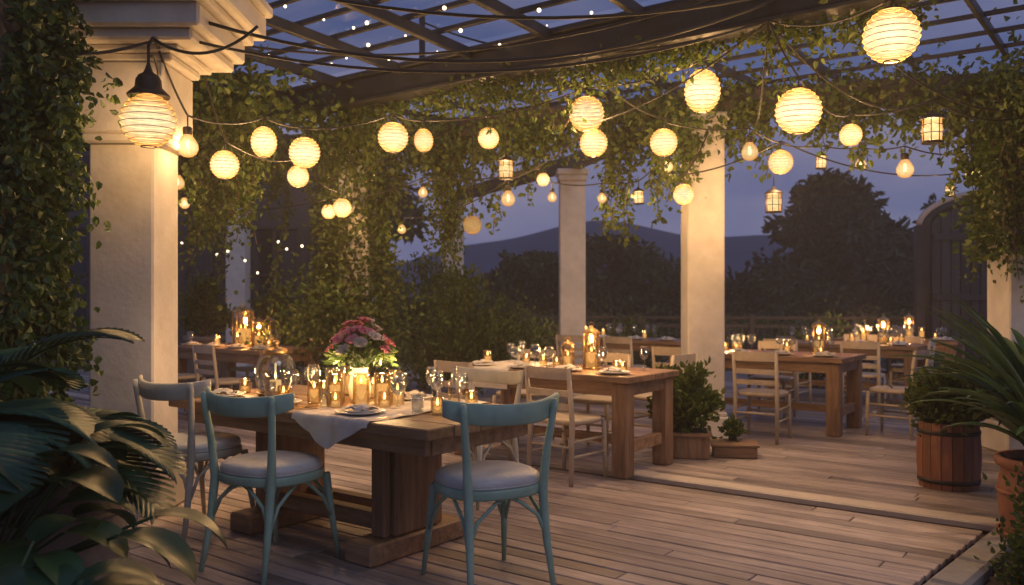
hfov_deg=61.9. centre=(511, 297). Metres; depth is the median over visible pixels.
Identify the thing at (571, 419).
slat back chair
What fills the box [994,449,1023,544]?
terracotta pot
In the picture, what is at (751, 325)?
timber railing
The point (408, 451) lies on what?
dining table
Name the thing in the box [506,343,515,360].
wine glass
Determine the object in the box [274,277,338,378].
garden shrub
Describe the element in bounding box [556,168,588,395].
white column
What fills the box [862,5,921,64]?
paper lantern
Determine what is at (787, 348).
candle jar
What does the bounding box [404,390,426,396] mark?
folded napkin
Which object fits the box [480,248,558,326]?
garden tree
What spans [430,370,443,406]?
wine glass
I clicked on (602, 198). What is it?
festoon bulb
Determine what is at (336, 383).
candle jar
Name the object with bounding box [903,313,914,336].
candle lantern
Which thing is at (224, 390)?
folded napkin
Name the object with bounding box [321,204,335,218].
paper lantern
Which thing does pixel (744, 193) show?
sky
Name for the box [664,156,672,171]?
festoon bulb
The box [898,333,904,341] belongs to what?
candle jar
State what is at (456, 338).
garden shrub
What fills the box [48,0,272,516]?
entrance pillar
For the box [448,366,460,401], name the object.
glass bottle
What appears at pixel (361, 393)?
candle jar
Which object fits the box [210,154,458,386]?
climbing vine
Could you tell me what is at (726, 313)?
distant hedge
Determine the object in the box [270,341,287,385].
stone pot
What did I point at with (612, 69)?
vine garland
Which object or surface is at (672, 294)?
garden tree
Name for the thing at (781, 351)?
folded napkin
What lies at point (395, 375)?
wine glass
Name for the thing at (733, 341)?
wine glass
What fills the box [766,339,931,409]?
dining table
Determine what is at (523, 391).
slat back chair
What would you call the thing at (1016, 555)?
boxwood shrub
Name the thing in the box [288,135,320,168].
paper lantern
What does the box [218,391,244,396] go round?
plate
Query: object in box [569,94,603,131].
paper lantern
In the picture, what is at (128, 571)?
broadleaf plant
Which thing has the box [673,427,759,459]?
wooden planter
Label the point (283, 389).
candle jar
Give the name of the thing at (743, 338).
wine glass
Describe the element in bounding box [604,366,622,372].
folded napkin
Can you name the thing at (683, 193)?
paper lantern
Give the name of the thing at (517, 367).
plate
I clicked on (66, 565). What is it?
broadleaf plant
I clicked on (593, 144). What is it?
paper lantern
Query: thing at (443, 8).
fairy lights
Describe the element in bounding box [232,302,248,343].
candle lantern
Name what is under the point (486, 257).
hills
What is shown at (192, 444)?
bistro chair
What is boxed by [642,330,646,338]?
candle jar
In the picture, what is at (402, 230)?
festoon bulb
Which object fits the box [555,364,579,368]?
folded napkin
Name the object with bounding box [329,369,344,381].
candle jar
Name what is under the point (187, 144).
festoon bulb
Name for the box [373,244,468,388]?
garden shrub
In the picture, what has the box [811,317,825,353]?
candle lantern
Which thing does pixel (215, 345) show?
plate
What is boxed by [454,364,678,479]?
dining table
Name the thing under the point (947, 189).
caged lantern
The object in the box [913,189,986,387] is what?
arched gate
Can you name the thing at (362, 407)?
folded napkin
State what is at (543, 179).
paper lantern
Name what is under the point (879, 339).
candle lantern
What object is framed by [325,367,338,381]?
wine glass
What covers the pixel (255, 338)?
candle lantern
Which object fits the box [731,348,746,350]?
folded napkin
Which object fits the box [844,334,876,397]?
slat back chair
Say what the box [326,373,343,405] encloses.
candle jar
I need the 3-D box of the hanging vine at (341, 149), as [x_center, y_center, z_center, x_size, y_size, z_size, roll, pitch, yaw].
[-1.799,-1.571,8.634,1.973,1.290,1.933,0,0,0]
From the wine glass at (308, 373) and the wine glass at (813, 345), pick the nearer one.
the wine glass at (308, 373)
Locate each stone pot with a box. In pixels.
[0,464,130,580]
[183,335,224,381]
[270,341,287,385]
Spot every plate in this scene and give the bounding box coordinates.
[181,343,202,345]
[207,344,223,346]
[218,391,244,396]
[225,346,247,347]
[250,347,269,349]
[294,398,301,402]
[335,407,385,415]
[404,394,432,400]
[469,362,495,365]
[507,365,536,368]
[597,370,630,374]
[769,352,793,354]
[810,354,837,356]
[888,343,909,345]
[936,338,953,340]
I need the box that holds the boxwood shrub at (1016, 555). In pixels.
[974,461,1023,584]
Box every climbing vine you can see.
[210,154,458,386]
[939,65,1023,302]
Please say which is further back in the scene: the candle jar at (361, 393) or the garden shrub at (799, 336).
the garden shrub at (799, 336)
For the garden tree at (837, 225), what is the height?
6.461 m
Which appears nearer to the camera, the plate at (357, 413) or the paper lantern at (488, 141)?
the plate at (357, 413)
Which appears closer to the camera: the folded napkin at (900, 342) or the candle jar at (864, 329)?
the folded napkin at (900, 342)
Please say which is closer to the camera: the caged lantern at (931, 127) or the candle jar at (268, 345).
the caged lantern at (931, 127)
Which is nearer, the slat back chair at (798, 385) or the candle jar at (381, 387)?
the candle jar at (381, 387)
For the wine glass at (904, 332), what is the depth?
10.61 m
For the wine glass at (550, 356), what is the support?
on the dining table at (622, 390)
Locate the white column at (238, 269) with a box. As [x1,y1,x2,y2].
[226,206,252,366]
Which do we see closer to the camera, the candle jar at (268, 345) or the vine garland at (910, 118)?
the vine garland at (910, 118)
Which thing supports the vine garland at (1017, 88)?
attached to the steel pergola
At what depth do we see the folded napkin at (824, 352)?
8.39 m
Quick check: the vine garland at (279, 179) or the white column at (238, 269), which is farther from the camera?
the white column at (238, 269)
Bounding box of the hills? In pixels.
[389,220,802,300]
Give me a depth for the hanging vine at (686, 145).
7.89 m
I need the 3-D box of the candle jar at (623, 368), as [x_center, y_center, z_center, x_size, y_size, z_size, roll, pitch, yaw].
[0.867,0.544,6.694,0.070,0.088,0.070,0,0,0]
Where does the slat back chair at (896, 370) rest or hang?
on the wooden deck
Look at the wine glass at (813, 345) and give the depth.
8.56 m
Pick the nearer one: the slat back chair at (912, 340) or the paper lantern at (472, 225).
the paper lantern at (472, 225)
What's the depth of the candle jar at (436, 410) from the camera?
4.33 m
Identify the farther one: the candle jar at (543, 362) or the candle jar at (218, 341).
the candle jar at (218, 341)
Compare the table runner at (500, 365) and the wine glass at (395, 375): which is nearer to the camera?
the wine glass at (395, 375)
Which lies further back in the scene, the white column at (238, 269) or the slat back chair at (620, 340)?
the white column at (238, 269)
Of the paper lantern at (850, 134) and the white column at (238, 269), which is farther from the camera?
the white column at (238, 269)
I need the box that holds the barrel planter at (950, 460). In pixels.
[916,420,981,491]
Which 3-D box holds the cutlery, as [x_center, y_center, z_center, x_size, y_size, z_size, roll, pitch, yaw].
[-1.121,0.596,4.656,0.046,0.004,0.190,0,0,37]
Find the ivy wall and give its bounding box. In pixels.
[0,0,136,402]
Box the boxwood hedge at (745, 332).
[381,291,912,368]
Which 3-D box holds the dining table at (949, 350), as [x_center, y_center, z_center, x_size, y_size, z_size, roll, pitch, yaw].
[5.500,0.970,12.100,1.606,0.761,0.796,0,0,37]
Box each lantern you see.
[119,92,177,148]
[209,149,239,179]
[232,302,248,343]
[237,302,253,346]
[250,126,276,157]
[252,316,265,346]
[264,317,275,343]
[287,165,308,187]
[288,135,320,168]
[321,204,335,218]
[333,198,351,217]
[378,120,408,152]
[414,128,432,151]
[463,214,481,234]
[478,127,498,148]
[497,154,514,179]
[537,173,549,185]
[561,337,574,364]
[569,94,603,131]
[580,128,607,157]
[582,322,599,369]
[632,187,643,204]
[650,127,677,156]
[673,183,694,204]
[684,67,720,113]
[764,186,782,212]
[768,149,793,174]
[774,85,822,134]
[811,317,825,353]
[815,152,827,169]
[839,123,862,145]
[855,154,865,168]
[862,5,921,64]
[877,313,889,343]
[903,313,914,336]
[919,110,944,144]
[944,185,953,196]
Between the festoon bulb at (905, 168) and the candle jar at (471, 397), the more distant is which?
the festoon bulb at (905, 168)
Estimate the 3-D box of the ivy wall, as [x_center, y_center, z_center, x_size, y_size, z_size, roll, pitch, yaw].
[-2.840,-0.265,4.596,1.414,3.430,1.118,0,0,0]
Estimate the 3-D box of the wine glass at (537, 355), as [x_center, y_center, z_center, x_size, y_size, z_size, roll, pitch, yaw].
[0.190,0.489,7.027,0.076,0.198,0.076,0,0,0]
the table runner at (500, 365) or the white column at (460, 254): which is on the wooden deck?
the white column at (460, 254)
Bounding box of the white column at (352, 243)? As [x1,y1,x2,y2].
[339,149,371,382]
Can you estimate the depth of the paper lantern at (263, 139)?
6.43 m
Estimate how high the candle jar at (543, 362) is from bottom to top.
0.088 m
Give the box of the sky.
[71,0,1023,263]
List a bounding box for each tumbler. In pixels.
[264,381,275,395]
[320,388,328,406]
[411,393,423,412]
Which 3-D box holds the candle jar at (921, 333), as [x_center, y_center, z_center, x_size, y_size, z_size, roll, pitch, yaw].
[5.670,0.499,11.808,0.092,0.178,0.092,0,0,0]
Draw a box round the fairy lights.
[181,5,592,273]
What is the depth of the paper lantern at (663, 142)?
7.12 m
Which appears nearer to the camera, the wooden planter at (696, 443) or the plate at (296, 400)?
the plate at (296, 400)
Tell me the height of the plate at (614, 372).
0.024 m
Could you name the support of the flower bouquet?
on the dining table at (408, 451)
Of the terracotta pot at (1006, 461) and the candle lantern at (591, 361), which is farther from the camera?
the candle lantern at (591, 361)
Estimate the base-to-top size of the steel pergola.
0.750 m
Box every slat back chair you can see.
[178,373,205,411]
[192,344,251,426]
[227,337,278,387]
[280,338,327,385]
[434,360,511,460]
[492,349,555,440]
[524,365,607,486]
[555,335,584,394]
[565,352,630,455]
[603,336,646,367]
[634,353,697,427]
[651,346,680,368]
[732,351,791,444]
[747,341,795,420]
[763,338,811,402]
[840,341,885,414]
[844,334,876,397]
[865,349,930,439]
[888,336,923,398]
[889,338,935,403]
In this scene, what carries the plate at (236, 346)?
on the dining table at (228, 358)
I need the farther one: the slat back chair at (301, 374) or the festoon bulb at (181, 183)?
the slat back chair at (301, 374)
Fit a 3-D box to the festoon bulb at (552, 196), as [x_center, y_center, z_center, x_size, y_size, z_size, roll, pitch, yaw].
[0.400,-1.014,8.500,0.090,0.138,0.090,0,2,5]
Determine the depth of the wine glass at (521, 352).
7.56 m
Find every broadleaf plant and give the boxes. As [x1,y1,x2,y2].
[0,360,71,490]
[0,420,228,584]
[0,487,164,584]
[32,409,166,483]
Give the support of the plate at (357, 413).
on the table runner at (327, 427)
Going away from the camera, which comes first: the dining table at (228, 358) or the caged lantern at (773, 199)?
the caged lantern at (773, 199)
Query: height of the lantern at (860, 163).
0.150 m
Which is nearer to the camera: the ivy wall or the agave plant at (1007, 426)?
the ivy wall
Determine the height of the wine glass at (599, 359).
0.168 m
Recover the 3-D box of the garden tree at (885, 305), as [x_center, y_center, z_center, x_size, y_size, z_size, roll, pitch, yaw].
[14.638,-0.567,32.749,6.352,4.747,7.750,0,0,13]
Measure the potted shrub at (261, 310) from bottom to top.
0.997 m
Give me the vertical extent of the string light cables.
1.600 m
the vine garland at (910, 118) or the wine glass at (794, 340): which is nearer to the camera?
the vine garland at (910, 118)
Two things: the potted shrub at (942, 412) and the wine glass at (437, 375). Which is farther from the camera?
the potted shrub at (942, 412)
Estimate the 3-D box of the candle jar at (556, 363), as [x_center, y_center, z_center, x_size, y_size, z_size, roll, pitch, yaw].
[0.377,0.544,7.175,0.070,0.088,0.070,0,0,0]
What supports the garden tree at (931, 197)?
on the ground
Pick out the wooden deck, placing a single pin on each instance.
(809, 502)
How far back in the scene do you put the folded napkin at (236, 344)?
9.84 m
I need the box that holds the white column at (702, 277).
[679,112,729,438]
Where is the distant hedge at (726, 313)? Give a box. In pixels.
[394,276,897,332]
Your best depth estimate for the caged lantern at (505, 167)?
7.45 m
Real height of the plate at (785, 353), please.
0.024 m
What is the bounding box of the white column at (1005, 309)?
[980,98,1023,451]
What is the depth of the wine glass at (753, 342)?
8.98 m
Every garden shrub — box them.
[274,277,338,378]
[294,266,338,368]
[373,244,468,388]
[394,251,541,396]
[476,285,558,361]
[590,305,667,367]
[775,300,848,388]
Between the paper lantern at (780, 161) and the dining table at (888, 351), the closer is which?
the paper lantern at (780, 161)
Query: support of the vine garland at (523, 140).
attached to the steel pergola
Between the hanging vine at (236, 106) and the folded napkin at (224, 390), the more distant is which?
the hanging vine at (236, 106)
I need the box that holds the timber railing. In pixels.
[532,313,911,379]
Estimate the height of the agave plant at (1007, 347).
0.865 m
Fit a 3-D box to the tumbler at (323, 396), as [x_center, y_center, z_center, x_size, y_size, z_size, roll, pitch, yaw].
[-1.018,0.548,4.666,0.068,0.097,0.068,0,0,-33]
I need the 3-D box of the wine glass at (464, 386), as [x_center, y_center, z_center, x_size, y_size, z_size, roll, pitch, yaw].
[-0.288,0.514,4.806,0.088,0.168,0.088,0,0,-11]
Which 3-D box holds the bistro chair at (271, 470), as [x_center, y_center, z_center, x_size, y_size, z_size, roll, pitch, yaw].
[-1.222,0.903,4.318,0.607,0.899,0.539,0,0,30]
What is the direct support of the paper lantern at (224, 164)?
hanging from the string light cables
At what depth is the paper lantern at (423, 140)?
7.24 m
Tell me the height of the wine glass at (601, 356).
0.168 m
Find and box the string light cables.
[7,0,1021,217]
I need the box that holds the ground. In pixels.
[389,301,901,368]
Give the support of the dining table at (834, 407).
on the wooden deck
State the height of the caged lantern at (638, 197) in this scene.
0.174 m
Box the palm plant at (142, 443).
[0,327,186,524]
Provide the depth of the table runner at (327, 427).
4.27 m
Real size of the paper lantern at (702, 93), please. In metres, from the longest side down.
0.335 x 0.267 x 0.267 m
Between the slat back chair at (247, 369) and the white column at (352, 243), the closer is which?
the white column at (352, 243)
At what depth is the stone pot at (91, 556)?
3.40 m
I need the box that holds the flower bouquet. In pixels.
[322,316,398,401]
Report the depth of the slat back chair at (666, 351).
8.67 m
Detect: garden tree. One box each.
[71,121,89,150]
[385,169,436,304]
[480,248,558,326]
[536,229,680,329]
[621,259,680,327]
[725,167,912,334]
[835,222,912,332]
[910,192,939,254]
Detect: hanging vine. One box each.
[178,90,290,269]
[179,41,339,252]
[230,73,431,207]
[409,115,478,272]
[619,61,730,212]
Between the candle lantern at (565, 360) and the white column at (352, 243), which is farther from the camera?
the white column at (352, 243)
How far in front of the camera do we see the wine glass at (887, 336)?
10.50 m
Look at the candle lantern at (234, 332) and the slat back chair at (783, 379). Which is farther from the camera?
the candle lantern at (234, 332)
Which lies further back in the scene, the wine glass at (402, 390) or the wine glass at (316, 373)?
the wine glass at (316, 373)
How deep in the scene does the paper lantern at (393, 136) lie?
6.92 m
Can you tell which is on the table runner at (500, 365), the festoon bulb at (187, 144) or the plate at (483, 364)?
the plate at (483, 364)
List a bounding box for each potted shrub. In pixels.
[178,269,249,335]
[247,281,295,335]
[645,356,726,438]
[717,412,747,441]
[888,353,998,436]
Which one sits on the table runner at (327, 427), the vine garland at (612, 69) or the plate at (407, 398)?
the plate at (407, 398)
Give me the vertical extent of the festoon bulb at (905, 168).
0.225 m
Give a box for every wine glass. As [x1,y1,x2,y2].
[284,369,299,397]
[303,367,317,394]
[307,364,319,383]
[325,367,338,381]
[390,377,405,406]
[393,373,407,389]
[425,366,438,399]
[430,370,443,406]
[453,373,468,401]
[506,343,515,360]
[510,347,519,359]
[518,341,525,361]
[530,344,539,365]
[544,347,554,366]
[596,349,606,370]
[600,347,607,366]
[639,346,648,370]
[732,334,738,344]
[737,333,743,343]
[748,334,754,344]
[787,336,795,351]
[812,339,820,347]
[827,335,834,346]
[884,329,890,344]
[899,328,905,336]
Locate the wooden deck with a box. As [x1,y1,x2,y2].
[48,357,1022,584]
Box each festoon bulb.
[177,126,198,156]
[178,170,184,189]
[179,194,189,208]
[398,221,405,233]
[418,183,427,196]
[501,185,514,205]
[548,188,556,201]
[598,189,606,202]
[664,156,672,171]
[741,136,757,160]
[896,153,913,177]
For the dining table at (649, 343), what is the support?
on the wooden deck
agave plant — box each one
[889,286,1023,397]
[894,305,1023,404]
[905,310,1023,445]
[913,322,1023,444]
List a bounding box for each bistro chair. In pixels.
[133,375,254,540]
[199,386,340,584]
[421,392,558,584]
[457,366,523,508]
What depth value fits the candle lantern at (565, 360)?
7.03 m
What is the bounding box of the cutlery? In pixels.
[294,404,317,408]
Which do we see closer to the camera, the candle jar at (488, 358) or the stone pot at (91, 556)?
the stone pot at (91, 556)
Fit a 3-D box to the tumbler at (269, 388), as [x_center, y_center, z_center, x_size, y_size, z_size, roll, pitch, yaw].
[-1.428,0.548,5.036,0.068,0.097,0.068,0,0,27]
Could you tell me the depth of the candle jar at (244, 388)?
5.33 m
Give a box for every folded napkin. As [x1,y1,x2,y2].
[212,388,236,394]
[231,343,244,345]
[341,403,377,410]
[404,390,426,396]
[471,359,492,363]
[513,362,531,365]
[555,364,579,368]
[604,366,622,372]
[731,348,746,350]
[774,349,788,353]
[816,351,834,354]
[892,341,908,343]
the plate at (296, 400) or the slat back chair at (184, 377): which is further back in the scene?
the slat back chair at (184, 377)
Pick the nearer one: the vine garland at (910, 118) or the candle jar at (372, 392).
the candle jar at (372, 392)
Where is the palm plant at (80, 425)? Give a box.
[0,367,109,495]
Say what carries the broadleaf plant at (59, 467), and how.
in the stone pot at (91, 556)
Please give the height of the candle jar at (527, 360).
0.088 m
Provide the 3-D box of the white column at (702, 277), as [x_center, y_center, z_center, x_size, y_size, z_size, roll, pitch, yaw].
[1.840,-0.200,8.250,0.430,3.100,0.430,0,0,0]
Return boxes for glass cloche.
[254,340,295,395]
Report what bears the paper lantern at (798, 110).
hanging from the string light cables
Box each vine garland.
[84,117,387,280]
[316,69,734,247]
[317,0,938,141]
[659,41,1021,208]
[907,0,1023,203]
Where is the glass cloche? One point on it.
(275, 350)
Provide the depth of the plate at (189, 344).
10.32 m
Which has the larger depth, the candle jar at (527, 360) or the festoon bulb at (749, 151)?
the candle jar at (527, 360)
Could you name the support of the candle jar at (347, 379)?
on the dining table at (408, 451)
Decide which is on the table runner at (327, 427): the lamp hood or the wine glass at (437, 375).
the wine glass at (437, 375)
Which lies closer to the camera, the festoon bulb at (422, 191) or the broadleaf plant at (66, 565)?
the broadleaf plant at (66, 565)
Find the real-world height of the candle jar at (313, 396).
0.128 m
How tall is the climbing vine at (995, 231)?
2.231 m
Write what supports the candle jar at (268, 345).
on the dining table at (228, 358)
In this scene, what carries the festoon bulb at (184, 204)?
hanging from the string light cables
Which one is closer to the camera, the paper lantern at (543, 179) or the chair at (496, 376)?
the chair at (496, 376)
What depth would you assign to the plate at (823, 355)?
8.36 m
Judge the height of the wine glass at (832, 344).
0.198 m
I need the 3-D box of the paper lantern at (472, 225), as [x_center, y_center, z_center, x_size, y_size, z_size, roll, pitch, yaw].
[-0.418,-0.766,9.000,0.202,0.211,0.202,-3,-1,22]
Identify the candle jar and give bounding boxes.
[214,335,220,342]
[239,378,250,392]
[265,340,271,346]
[277,385,289,394]
[307,380,320,403]
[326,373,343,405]
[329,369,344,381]
[329,371,344,402]
[329,391,341,406]
[343,365,352,395]
[353,373,369,404]
[369,376,378,398]
[374,372,389,403]
[378,391,390,406]
[387,370,402,391]
[391,382,403,403]
[431,396,443,414]
[465,390,477,402]
[483,350,491,362]
[522,353,529,362]
[539,355,547,365]
[553,356,560,366]
[618,361,626,369]
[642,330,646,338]
[783,342,790,354]
[849,333,854,340]
[860,328,866,341]
[863,325,869,334]
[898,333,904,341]
[918,327,924,339]
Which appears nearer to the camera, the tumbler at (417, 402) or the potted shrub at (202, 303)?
the tumbler at (417, 402)
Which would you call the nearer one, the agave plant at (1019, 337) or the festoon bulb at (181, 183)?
the agave plant at (1019, 337)
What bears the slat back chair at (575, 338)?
on the wooden deck
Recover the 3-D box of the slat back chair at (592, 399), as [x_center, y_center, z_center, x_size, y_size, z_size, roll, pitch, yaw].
[0.766,0.929,7.575,0.450,0.843,0.490,0,0,33]
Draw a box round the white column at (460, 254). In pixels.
[443,201,465,308]
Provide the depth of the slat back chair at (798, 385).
10.34 m
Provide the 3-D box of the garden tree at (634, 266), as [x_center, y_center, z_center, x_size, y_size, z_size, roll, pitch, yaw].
[3.344,-0.299,30.078,4.678,4.212,5.065,0,0,-30]
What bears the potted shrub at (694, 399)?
in the wooden planter at (696, 443)
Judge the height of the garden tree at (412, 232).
6.288 m
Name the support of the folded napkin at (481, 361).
on the plate at (483, 364)
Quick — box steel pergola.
[67,0,1023,200]
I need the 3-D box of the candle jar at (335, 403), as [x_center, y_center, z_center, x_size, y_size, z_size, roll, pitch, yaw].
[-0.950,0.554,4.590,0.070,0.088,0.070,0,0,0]
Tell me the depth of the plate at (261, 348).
9.50 m
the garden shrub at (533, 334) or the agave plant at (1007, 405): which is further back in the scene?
the garden shrub at (533, 334)
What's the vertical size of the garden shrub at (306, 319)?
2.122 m
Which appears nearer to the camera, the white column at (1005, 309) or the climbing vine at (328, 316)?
the white column at (1005, 309)
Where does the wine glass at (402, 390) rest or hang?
on the table runner at (327, 427)
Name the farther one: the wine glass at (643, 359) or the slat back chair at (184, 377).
the slat back chair at (184, 377)
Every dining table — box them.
[169,385,526,567]
[178,343,322,390]
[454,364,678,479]
[553,336,680,362]
[679,349,866,436]
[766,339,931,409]
[834,337,967,378]
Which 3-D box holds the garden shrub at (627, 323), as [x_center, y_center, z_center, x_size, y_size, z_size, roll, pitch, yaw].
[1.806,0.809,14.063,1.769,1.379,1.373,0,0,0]
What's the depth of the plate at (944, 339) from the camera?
11.48 m
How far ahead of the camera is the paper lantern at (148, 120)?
4.83 m
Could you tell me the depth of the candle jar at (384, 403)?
4.58 m
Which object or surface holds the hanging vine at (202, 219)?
hanging from the steel pergola
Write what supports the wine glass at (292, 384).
on the dining table at (408, 451)
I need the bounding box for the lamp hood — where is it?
[126,36,169,100]
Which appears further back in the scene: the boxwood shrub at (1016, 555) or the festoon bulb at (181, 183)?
the festoon bulb at (181, 183)
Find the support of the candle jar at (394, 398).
on the table runner at (327, 427)
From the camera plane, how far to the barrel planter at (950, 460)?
5.93 m
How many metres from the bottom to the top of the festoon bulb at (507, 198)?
0.200 m
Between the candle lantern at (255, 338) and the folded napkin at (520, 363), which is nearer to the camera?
the folded napkin at (520, 363)
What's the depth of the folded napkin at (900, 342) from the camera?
10.36 m
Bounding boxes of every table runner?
[291,397,491,448]
[452,360,552,388]
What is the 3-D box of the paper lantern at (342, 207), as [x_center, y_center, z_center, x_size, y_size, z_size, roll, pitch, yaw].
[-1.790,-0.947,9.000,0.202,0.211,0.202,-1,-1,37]
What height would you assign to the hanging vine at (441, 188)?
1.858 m
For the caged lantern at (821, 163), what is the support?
hanging from the string light cables
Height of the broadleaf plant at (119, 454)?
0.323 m
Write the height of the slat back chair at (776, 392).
0.843 m
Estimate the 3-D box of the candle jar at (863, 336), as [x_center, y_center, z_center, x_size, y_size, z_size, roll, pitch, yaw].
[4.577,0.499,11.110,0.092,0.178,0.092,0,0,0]
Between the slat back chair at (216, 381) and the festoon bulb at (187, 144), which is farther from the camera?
the slat back chair at (216, 381)
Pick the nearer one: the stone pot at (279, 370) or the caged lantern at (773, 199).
the caged lantern at (773, 199)
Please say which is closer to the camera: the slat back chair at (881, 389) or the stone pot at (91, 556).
the stone pot at (91, 556)
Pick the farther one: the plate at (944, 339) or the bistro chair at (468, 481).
the plate at (944, 339)
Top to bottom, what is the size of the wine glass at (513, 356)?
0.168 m
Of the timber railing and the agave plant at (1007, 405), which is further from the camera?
the timber railing
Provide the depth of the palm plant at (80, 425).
3.07 m
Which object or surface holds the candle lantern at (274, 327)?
on the dining table at (228, 358)
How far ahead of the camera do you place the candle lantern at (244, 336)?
10.21 m
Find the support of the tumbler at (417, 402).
on the table runner at (327, 427)
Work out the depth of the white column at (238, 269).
16.02 m
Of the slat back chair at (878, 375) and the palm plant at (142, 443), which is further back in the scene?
the slat back chair at (878, 375)
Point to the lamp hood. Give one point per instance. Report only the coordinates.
(147, 79)
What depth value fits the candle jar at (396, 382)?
4.87 m
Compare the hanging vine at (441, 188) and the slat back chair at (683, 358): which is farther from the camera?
the hanging vine at (441, 188)
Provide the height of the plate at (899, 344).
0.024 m
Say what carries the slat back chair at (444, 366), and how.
on the wooden deck
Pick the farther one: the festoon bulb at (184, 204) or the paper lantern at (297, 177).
the festoon bulb at (184, 204)
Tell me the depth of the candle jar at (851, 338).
10.98 m
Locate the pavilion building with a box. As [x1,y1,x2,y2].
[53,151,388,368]
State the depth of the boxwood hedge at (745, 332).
17.11 m

